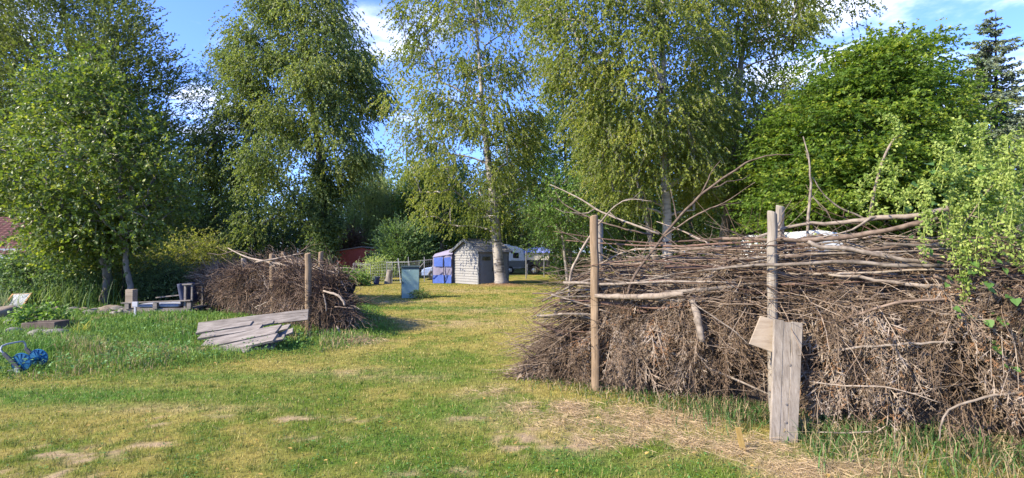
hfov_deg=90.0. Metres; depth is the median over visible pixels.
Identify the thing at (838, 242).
branch
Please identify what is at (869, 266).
branch
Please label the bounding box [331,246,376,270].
red hut
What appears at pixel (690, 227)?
background tree
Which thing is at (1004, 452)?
rank grass
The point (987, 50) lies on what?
spruce tree
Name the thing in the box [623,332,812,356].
branch
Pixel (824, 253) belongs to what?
branch
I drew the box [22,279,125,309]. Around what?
reed tuft
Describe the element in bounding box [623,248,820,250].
branch
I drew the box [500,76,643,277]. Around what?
ash tree
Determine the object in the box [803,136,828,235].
branch
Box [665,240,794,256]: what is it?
branch
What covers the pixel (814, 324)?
branch
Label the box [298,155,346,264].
ivy growth
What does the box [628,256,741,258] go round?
branch
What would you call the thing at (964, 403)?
branch
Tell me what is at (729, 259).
branch
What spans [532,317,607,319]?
branch
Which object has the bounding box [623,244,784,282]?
branch
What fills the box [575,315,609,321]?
branch
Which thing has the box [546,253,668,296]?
branch
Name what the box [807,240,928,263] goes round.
branch
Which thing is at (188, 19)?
sky
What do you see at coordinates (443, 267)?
tent
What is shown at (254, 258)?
branch
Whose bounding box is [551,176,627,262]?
background tree
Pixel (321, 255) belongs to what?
fence post
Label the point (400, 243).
hazel shrub
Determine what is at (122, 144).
young tree
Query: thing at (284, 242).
evergreen shrub
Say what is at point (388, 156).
background tree
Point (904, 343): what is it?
branch
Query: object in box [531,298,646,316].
branch
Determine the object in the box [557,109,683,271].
background tree
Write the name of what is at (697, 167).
birch tree
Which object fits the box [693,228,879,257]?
branch
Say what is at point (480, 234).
evergreen tree
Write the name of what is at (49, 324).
planter trough
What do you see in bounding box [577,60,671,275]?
alder tree
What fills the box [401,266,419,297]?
utility cabinet
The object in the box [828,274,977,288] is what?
branch
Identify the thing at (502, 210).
background tree
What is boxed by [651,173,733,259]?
background tree
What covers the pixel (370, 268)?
wire fence
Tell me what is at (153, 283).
yew shrub
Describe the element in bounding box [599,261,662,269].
branch
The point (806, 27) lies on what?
birch tree
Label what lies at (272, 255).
fence post
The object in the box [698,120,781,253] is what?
background tree
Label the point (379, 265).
rose shrub
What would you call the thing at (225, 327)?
plank
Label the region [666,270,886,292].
branch
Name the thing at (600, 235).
fence post
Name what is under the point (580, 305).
branch
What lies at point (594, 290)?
fence post
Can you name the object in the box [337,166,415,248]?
tree
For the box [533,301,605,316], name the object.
branch
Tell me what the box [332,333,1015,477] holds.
straw
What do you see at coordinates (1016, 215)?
climbing plant
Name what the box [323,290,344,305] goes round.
branch
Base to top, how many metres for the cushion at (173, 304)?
0.120 m
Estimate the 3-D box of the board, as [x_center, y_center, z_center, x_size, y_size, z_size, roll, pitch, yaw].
[2.286,0.858,4.617,0.298,0.323,0.077,0,-2,9]
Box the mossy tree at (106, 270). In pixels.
[14,190,175,304]
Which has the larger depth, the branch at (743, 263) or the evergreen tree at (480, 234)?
the evergreen tree at (480, 234)
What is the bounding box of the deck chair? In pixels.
[4,293,37,308]
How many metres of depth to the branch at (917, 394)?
4.18 m
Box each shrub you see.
[0,241,120,304]
[86,241,191,299]
[108,251,205,303]
[148,223,242,280]
[170,200,346,266]
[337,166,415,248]
[339,264,377,285]
[352,250,400,280]
[360,208,440,277]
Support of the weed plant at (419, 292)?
on the ground at (519, 274)
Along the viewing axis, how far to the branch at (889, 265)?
4.46 m
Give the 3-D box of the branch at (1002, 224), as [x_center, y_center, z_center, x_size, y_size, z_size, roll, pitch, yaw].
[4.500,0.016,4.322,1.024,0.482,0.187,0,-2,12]
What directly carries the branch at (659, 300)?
on the brush pile at (629, 361)
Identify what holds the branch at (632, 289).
on the brush pile at (629, 361)
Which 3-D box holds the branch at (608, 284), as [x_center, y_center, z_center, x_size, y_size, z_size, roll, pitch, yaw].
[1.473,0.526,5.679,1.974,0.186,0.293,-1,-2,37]
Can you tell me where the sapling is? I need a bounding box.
[66,175,163,301]
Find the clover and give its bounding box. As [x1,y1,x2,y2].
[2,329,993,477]
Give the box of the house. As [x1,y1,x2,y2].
[0,217,153,282]
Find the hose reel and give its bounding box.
[0,341,47,372]
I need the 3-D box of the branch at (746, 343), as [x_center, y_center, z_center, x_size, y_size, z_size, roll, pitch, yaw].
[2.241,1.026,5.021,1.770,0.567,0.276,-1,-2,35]
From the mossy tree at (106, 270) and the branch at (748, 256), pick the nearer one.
the branch at (748, 256)
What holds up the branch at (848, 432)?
on the brush pile at (629, 361)
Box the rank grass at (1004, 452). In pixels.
[517,375,1023,477]
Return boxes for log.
[594,291,683,299]
[690,300,705,341]
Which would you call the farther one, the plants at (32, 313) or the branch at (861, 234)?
the plants at (32, 313)
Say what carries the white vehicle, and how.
on the ground at (519, 274)
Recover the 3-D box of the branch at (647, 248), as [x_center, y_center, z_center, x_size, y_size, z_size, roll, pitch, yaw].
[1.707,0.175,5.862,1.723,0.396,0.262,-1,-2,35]
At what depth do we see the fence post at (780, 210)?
5.98 m
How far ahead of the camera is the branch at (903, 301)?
4.18 m
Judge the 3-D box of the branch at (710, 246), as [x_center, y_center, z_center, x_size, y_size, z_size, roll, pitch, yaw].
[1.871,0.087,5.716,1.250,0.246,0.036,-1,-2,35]
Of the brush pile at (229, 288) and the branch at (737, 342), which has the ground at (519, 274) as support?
the brush pile at (229, 288)
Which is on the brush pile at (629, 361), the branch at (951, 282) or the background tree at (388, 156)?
the branch at (951, 282)
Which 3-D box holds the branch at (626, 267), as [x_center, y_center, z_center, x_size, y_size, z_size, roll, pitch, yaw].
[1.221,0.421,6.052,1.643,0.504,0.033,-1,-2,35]
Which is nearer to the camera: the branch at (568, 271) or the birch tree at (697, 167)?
the branch at (568, 271)
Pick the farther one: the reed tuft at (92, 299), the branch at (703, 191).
the reed tuft at (92, 299)
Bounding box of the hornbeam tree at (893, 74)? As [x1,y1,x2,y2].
[710,17,1023,258]
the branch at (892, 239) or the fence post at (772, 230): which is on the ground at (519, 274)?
the fence post at (772, 230)
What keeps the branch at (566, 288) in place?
on the brush pile at (629, 361)
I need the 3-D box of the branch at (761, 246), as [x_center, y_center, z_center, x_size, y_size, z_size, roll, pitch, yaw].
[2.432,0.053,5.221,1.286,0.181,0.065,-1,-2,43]
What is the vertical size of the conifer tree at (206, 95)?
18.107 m
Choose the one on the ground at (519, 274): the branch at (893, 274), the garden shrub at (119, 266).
the garden shrub at (119, 266)
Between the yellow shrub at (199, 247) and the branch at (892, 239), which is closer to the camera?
the branch at (892, 239)
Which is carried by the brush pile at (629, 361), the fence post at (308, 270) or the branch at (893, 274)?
the branch at (893, 274)
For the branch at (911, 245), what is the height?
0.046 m
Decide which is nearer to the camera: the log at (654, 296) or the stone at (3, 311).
the log at (654, 296)
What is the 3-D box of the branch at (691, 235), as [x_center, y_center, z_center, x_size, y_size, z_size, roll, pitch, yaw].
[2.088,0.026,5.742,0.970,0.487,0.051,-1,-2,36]
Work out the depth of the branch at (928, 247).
5.04 m
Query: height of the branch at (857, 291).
0.332 m
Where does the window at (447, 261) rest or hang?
in the tent
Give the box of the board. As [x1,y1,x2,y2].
[749,316,772,351]
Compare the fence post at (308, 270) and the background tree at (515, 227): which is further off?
the background tree at (515, 227)
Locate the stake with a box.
[735,427,746,453]
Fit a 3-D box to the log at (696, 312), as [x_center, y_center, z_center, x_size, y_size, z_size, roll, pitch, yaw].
[1.861,0.817,5.143,0.106,0.420,0.191,0,-2,0]
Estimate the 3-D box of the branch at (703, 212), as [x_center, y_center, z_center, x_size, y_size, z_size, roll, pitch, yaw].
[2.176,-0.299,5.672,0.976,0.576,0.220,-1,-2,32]
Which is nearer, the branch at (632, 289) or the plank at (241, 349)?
the branch at (632, 289)
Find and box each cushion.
[139,302,167,307]
[159,302,195,306]
[177,282,198,303]
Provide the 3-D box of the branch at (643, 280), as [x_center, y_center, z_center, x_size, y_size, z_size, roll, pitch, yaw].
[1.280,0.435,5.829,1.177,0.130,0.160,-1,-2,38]
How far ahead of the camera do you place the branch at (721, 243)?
5.68 m
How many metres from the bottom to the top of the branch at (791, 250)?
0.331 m
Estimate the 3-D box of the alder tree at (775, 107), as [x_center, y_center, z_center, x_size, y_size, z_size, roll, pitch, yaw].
[11.271,-2.215,19.636,6.007,8.797,4.230,1,-2,-27]
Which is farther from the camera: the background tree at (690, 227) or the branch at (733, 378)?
the background tree at (690, 227)
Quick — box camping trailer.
[513,247,557,274]
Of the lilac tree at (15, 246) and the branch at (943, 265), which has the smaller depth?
the branch at (943, 265)
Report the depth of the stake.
4.10 m
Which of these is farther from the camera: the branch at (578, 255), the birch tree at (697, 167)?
the birch tree at (697, 167)
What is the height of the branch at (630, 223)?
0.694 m
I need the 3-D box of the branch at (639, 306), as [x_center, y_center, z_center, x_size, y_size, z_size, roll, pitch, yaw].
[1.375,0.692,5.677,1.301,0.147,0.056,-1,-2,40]
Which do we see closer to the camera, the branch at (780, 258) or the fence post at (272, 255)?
the branch at (780, 258)
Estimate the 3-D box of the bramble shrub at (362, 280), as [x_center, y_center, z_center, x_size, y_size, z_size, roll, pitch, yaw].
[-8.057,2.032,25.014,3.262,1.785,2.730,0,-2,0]
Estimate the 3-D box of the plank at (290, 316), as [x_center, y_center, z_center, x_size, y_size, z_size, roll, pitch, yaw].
[-4.668,1.482,9.215,2.067,0.203,0.045,-7,-26,3]
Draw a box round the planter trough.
[21,320,69,329]
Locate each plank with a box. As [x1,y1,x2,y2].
[196,321,253,334]
[197,309,308,330]
[197,324,263,339]
[201,324,281,345]
[213,346,253,351]
[218,333,278,347]
[252,320,274,325]
[253,343,275,349]
[264,334,285,344]
[278,324,290,331]
[278,328,293,335]
[769,319,802,442]
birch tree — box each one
[169,0,406,262]
[365,0,561,283]
[497,0,756,277]
[658,0,887,253]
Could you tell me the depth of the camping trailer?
36.86 m
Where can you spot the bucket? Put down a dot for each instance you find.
(377, 280)
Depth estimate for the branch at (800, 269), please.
4.87 m
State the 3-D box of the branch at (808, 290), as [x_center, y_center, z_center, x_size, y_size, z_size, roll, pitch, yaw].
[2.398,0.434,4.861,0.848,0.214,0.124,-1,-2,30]
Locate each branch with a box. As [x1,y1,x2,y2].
[210,247,254,256]
[228,248,287,265]
[256,253,302,262]
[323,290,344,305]
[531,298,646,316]
[532,289,589,295]
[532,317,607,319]
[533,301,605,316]
[533,319,603,346]
[537,313,631,317]
[542,278,694,301]
[542,281,612,323]
[544,294,606,307]
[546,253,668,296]
[547,261,589,278]
[548,265,636,300]
[549,283,690,304]
[550,184,659,234]
[551,294,698,341]
[553,231,760,243]
[553,285,622,296]
[553,305,673,310]
[555,193,652,235]
[555,253,685,292]
[556,228,627,271]
[558,296,699,299]
[560,329,640,331]
[563,280,735,289]
[566,240,766,246]
[567,196,646,300]
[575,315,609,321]
[577,285,705,296]
[582,272,675,281]
[583,252,766,273]
[585,282,683,288]
[587,300,690,308]
[589,239,737,269]
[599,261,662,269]
[601,238,662,264]
[614,237,661,267]
[619,331,767,393]
[622,258,821,294]
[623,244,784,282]
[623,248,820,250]
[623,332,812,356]
[626,154,793,293]
[626,236,736,257]
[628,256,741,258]
[646,285,747,303]
[646,299,685,304]
[649,279,704,284]
[650,244,820,276]
[656,221,730,254]
[657,327,825,358]
[660,259,764,261]
[664,182,754,236]
[664,265,751,269]
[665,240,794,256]
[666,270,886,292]
[667,284,736,321]
[677,250,843,273]
[680,254,845,259]
[688,300,748,344]
[690,234,822,252]
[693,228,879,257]
[697,260,941,271]
[697,342,812,345]
[705,342,766,357]
[712,359,809,382]
[714,273,945,285]
[717,273,816,294]
[722,232,814,247]
[722,294,823,298]
[725,274,766,280]
[736,227,831,259]
[739,248,954,259]
[744,243,821,264]
[747,269,852,270]
[755,206,948,237]
[766,267,999,274]
[776,217,938,242]
[777,247,1016,268]
[778,273,897,292]
[778,306,830,315]
[779,240,884,248]
[781,276,1023,284]
[784,228,1022,257]
[785,280,981,315]
[786,269,1018,281]
[800,229,907,262]
[801,322,961,342]
[801,360,979,384]
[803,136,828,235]
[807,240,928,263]
[810,220,888,261]
[810,379,960,402]
[813,178,863,217]
[815,254,929,277]
[816,207,907,248]
[818,431,871,433]
[821,235,930,244]
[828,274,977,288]
[832,341,960,350]
[838,231,929,243]
[838,297,958,321]
[843,199,1021,246]
[848,265,1016,278]
[877,242,944,260]
[883,242,1016,247]
[891,267,1023,275]
[919,237,1018,266]
[922,249,1020,271]
[933,264,1023,301]
[939,390,1022,440]
[969,275,1023,279]
[971,215,1022,236]
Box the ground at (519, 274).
[0,253,1023,477]
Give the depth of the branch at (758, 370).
4.97 m
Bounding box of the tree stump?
[384,270,392,283]
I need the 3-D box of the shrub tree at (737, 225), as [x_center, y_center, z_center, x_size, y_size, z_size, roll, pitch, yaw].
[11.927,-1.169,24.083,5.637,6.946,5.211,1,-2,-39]
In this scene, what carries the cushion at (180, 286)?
on the pallet bench
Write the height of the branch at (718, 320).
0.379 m
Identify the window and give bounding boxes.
[434,257,442,266]
[444,257,450,266]
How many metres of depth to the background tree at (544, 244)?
56.63 m
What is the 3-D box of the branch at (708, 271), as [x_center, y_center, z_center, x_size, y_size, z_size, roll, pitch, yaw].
[2.169,0.347,5.465,2.023,0.372,0.419,-1,-2,42]
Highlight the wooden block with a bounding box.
[125,289,137,306]
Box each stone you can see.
[0,305,20,317]
[5,327,26,333]
[27,329,44,335]
[42,329,68,334]
[82,310,96,314]
[97,305,118,310]
[97,308,112,313]
[110,306,123,310]
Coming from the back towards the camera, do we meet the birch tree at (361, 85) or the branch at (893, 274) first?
the birch tree at (361, 85)
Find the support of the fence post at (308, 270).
on the ground at (519, 274)
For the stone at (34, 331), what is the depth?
8.97 m
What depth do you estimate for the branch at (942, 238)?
4.52 m
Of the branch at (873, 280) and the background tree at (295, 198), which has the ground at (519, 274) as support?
the background tree at (295, 198)
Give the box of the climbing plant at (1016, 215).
[847,112,1023,371]
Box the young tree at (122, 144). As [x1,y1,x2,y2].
[0,29,216,288]
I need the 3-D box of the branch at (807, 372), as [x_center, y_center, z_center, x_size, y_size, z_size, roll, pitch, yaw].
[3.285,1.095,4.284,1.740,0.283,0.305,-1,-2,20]
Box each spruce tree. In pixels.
[917,9,1023,255]
[946,109,1023,254]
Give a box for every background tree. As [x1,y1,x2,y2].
[189,186,246,260]
[219,161,305,258]
[259,171,352,257]
[330,138,420,258]
[382,140,487,252]
[470,171,536,244]
[472,134,568,269]
[504,210,587,266]
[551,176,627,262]
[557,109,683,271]
[577,195,701,269]
[631,83,742,263]
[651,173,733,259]
[674,204,735,264]
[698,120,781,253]
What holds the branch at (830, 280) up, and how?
on the brush pile at (629, 361)
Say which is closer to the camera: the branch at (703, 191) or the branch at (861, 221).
the branch at (861, 221)
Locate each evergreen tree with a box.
[385,153,466,271]
[437,174,527,270]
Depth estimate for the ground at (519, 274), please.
4.94 m
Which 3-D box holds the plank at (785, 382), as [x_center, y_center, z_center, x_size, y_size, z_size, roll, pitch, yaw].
[2.372,1.230,4.445,0.212,1.040,0.440,-1,-2,40]
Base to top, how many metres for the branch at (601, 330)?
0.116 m
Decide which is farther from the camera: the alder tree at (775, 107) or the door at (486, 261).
the door at (486, 261)
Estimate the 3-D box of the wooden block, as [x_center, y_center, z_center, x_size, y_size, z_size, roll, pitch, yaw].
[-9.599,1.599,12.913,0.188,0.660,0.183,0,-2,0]
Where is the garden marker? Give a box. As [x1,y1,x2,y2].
[132,302,138,315]
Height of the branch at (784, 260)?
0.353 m
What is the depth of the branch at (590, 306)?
6.04 m
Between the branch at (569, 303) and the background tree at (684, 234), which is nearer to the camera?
the branch at (569, 303)
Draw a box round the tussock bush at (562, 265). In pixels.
[546,250,590,279]
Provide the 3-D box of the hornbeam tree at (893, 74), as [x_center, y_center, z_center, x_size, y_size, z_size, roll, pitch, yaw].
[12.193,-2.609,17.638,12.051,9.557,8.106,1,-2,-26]
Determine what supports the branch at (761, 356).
on the brush pile at (629, 361)
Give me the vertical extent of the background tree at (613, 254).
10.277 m
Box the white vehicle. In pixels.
[740,230,842,260]
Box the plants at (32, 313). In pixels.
[3,296,77,326]
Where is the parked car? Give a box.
[419,267,431,279]
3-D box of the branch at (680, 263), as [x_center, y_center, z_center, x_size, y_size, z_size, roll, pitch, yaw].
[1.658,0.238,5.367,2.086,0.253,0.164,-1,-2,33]
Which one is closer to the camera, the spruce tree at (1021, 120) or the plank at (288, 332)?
the plank at (288, 332)
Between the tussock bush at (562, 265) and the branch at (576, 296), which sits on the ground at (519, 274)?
the tussock bush at (562, 265)
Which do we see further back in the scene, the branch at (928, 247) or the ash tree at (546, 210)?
the ash tree at (546, 210)
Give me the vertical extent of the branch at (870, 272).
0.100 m
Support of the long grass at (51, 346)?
on the ground at (519, 274)
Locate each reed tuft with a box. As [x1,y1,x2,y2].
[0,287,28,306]
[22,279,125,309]
[28,269,139,309]
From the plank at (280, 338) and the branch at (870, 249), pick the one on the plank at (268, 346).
the plank at (280, 338)
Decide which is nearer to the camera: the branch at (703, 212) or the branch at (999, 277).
the branch at (999, 277)
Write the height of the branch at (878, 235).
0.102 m
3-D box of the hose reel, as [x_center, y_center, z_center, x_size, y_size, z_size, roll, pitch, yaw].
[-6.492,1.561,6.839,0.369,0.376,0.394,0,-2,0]
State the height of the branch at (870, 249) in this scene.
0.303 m
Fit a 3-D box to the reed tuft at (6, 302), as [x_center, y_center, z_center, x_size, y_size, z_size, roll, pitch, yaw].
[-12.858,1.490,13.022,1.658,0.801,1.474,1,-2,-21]
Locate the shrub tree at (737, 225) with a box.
[704,159,774,245]
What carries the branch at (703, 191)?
on the brush pile at (629, 361)
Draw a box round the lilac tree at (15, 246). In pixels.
[0,224,132,299]
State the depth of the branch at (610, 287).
6.13 m
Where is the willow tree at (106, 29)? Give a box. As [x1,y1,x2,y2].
[0,0,222,257]
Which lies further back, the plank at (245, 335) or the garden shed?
the garden shed
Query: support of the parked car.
on the ground at (519, 274)
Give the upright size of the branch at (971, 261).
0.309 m
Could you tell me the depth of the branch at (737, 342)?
5.07 m
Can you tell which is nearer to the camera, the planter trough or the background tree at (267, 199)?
the planter trough
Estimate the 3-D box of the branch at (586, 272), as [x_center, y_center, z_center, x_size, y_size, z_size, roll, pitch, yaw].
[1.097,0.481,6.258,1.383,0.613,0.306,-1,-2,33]
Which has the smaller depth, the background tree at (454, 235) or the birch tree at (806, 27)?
the birch tree at (806, 27)
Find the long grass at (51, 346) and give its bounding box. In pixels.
[0,298,403,383]
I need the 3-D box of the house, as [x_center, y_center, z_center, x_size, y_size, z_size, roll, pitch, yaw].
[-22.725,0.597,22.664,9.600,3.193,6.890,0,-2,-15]
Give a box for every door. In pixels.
[481,256,492,283]
[494,256,505,280]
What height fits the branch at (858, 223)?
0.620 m
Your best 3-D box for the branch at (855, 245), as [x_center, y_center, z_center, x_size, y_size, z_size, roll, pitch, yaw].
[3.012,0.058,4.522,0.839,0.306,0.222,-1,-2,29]
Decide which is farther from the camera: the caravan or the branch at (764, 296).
the caravan
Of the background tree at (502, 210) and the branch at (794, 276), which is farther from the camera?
the background tree at (502, 210)
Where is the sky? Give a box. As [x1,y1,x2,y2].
[4,0,1023,252]
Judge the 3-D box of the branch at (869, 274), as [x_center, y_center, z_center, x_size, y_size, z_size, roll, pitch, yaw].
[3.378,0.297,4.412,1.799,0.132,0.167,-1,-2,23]
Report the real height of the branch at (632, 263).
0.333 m
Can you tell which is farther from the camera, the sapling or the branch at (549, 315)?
the sapling
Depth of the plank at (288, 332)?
8.45 m
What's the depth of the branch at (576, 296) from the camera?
6.04 m
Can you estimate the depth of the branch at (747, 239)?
5.07 m
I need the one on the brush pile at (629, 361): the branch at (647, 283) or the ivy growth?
the branch at (647, 283)
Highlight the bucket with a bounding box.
[373,277,379,284]
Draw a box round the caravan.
[504,244,528,273]
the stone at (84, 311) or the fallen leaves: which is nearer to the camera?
the fallen leaves
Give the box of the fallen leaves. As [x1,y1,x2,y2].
[41,326,944,477]
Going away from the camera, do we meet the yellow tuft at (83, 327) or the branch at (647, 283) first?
the branch at (647, 283)
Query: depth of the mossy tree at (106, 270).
14.10 m
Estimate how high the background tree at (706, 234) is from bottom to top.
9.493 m
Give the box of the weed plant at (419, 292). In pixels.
[409,286,432,298]
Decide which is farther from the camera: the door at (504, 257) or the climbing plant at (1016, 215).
the door at (504, 257)
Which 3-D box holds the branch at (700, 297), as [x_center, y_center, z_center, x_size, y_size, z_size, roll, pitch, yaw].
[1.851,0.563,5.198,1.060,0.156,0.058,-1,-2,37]
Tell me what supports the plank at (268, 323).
on the plank at (290, 316)
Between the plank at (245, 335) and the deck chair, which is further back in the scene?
the deck chair
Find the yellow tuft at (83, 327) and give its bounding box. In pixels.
[71,319,100,333]
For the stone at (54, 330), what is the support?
on the ground at (519, 274)
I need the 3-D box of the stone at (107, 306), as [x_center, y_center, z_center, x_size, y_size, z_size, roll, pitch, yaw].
[-10.356,1.836,13.146,0.285,0.294,0.565,-3,13,29]
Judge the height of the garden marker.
0.370 m
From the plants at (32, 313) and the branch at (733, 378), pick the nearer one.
the branch at (733, 378)
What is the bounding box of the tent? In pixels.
[432,249,452,282]
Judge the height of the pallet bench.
0.780 m
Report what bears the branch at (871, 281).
on the brush pile at (629, 361)
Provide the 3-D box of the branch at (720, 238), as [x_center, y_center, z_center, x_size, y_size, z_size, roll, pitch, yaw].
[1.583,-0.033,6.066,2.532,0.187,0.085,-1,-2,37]
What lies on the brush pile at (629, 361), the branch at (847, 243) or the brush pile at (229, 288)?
the branch at (847, 243)
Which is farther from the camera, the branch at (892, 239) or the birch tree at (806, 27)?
the birch tree at (806, 27)
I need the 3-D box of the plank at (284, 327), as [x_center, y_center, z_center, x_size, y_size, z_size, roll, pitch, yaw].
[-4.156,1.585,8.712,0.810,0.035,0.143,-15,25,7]
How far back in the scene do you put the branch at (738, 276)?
5.06 m
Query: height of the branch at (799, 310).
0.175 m
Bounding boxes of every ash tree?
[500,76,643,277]
[512,149,618,286]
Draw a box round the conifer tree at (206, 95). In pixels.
[160,54,290,262]
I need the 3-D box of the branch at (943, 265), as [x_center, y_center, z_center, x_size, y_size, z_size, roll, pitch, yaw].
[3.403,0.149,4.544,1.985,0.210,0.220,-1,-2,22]
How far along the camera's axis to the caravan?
37.80 m
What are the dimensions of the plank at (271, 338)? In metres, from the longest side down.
1.101 x 0.192 x 0.050 m
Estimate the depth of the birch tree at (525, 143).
23.71 m
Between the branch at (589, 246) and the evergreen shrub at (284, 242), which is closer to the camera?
the branch at (589, 246)
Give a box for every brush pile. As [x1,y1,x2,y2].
[177,238,383,332]
[485,176,1023,470]
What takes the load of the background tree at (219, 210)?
on the ground at (519, 274)
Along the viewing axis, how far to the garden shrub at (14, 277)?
14.66 m
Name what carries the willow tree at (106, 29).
on the ground at (519, 274)
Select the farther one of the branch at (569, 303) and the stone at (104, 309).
the stone at (104, 309)
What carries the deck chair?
on the ground at (519, 274)
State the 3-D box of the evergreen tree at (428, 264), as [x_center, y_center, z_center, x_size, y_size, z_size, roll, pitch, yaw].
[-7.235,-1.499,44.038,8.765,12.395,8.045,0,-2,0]
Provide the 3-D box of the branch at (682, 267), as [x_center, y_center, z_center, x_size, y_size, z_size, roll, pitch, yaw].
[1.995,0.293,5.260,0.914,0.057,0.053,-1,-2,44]
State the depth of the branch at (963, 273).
4.22 m
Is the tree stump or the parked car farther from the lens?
the parked car
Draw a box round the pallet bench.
[121,283,211,315]
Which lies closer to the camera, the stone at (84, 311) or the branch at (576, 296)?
the branch at (576, 296)
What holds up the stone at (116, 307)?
on the ground at (519, 274)
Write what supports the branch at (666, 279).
on the brush pile at (629, 361)
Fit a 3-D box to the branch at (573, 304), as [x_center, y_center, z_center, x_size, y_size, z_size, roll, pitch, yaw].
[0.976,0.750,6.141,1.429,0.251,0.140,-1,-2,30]
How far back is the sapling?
14.75 m
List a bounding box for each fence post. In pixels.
[269,253,276,312]
[305,253,311,333]
[318,251,323,269]
[590,215,600,391]
[598,219,602,268]
[767,211,777,417]
[776,205,784,247]
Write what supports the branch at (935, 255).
on the brush pile at (629, 361)
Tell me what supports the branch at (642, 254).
on the brush pile at (629, 361)
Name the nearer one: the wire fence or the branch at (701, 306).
the branch at (701, 306)
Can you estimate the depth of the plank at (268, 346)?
8.14 m
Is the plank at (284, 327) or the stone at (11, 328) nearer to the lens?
the plank at (284, 327)
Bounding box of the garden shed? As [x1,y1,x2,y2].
[449,239,512,283]
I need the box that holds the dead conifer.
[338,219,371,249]
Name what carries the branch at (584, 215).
on the brush pile at (629, 361)
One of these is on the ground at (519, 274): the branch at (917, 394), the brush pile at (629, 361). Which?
the brush pile at (629, 361)
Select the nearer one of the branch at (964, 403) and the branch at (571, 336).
the branch at (964, 403)
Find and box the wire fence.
[353,259,432,282]
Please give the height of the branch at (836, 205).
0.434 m
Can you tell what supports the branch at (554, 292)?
on the brush pile at (629, 361)
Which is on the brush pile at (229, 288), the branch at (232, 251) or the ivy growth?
the branch at (232, 251)
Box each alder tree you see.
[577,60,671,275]
[730,67,868,234]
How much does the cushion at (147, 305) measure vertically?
0.110 m
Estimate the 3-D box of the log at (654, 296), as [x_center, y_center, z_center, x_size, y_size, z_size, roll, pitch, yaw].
[1.349,0.607,5.566,1.031,0.131,0.111,-1,-2,37]
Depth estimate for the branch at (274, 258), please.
10.88 m
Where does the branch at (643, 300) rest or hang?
on the brush pile at (629, 361)

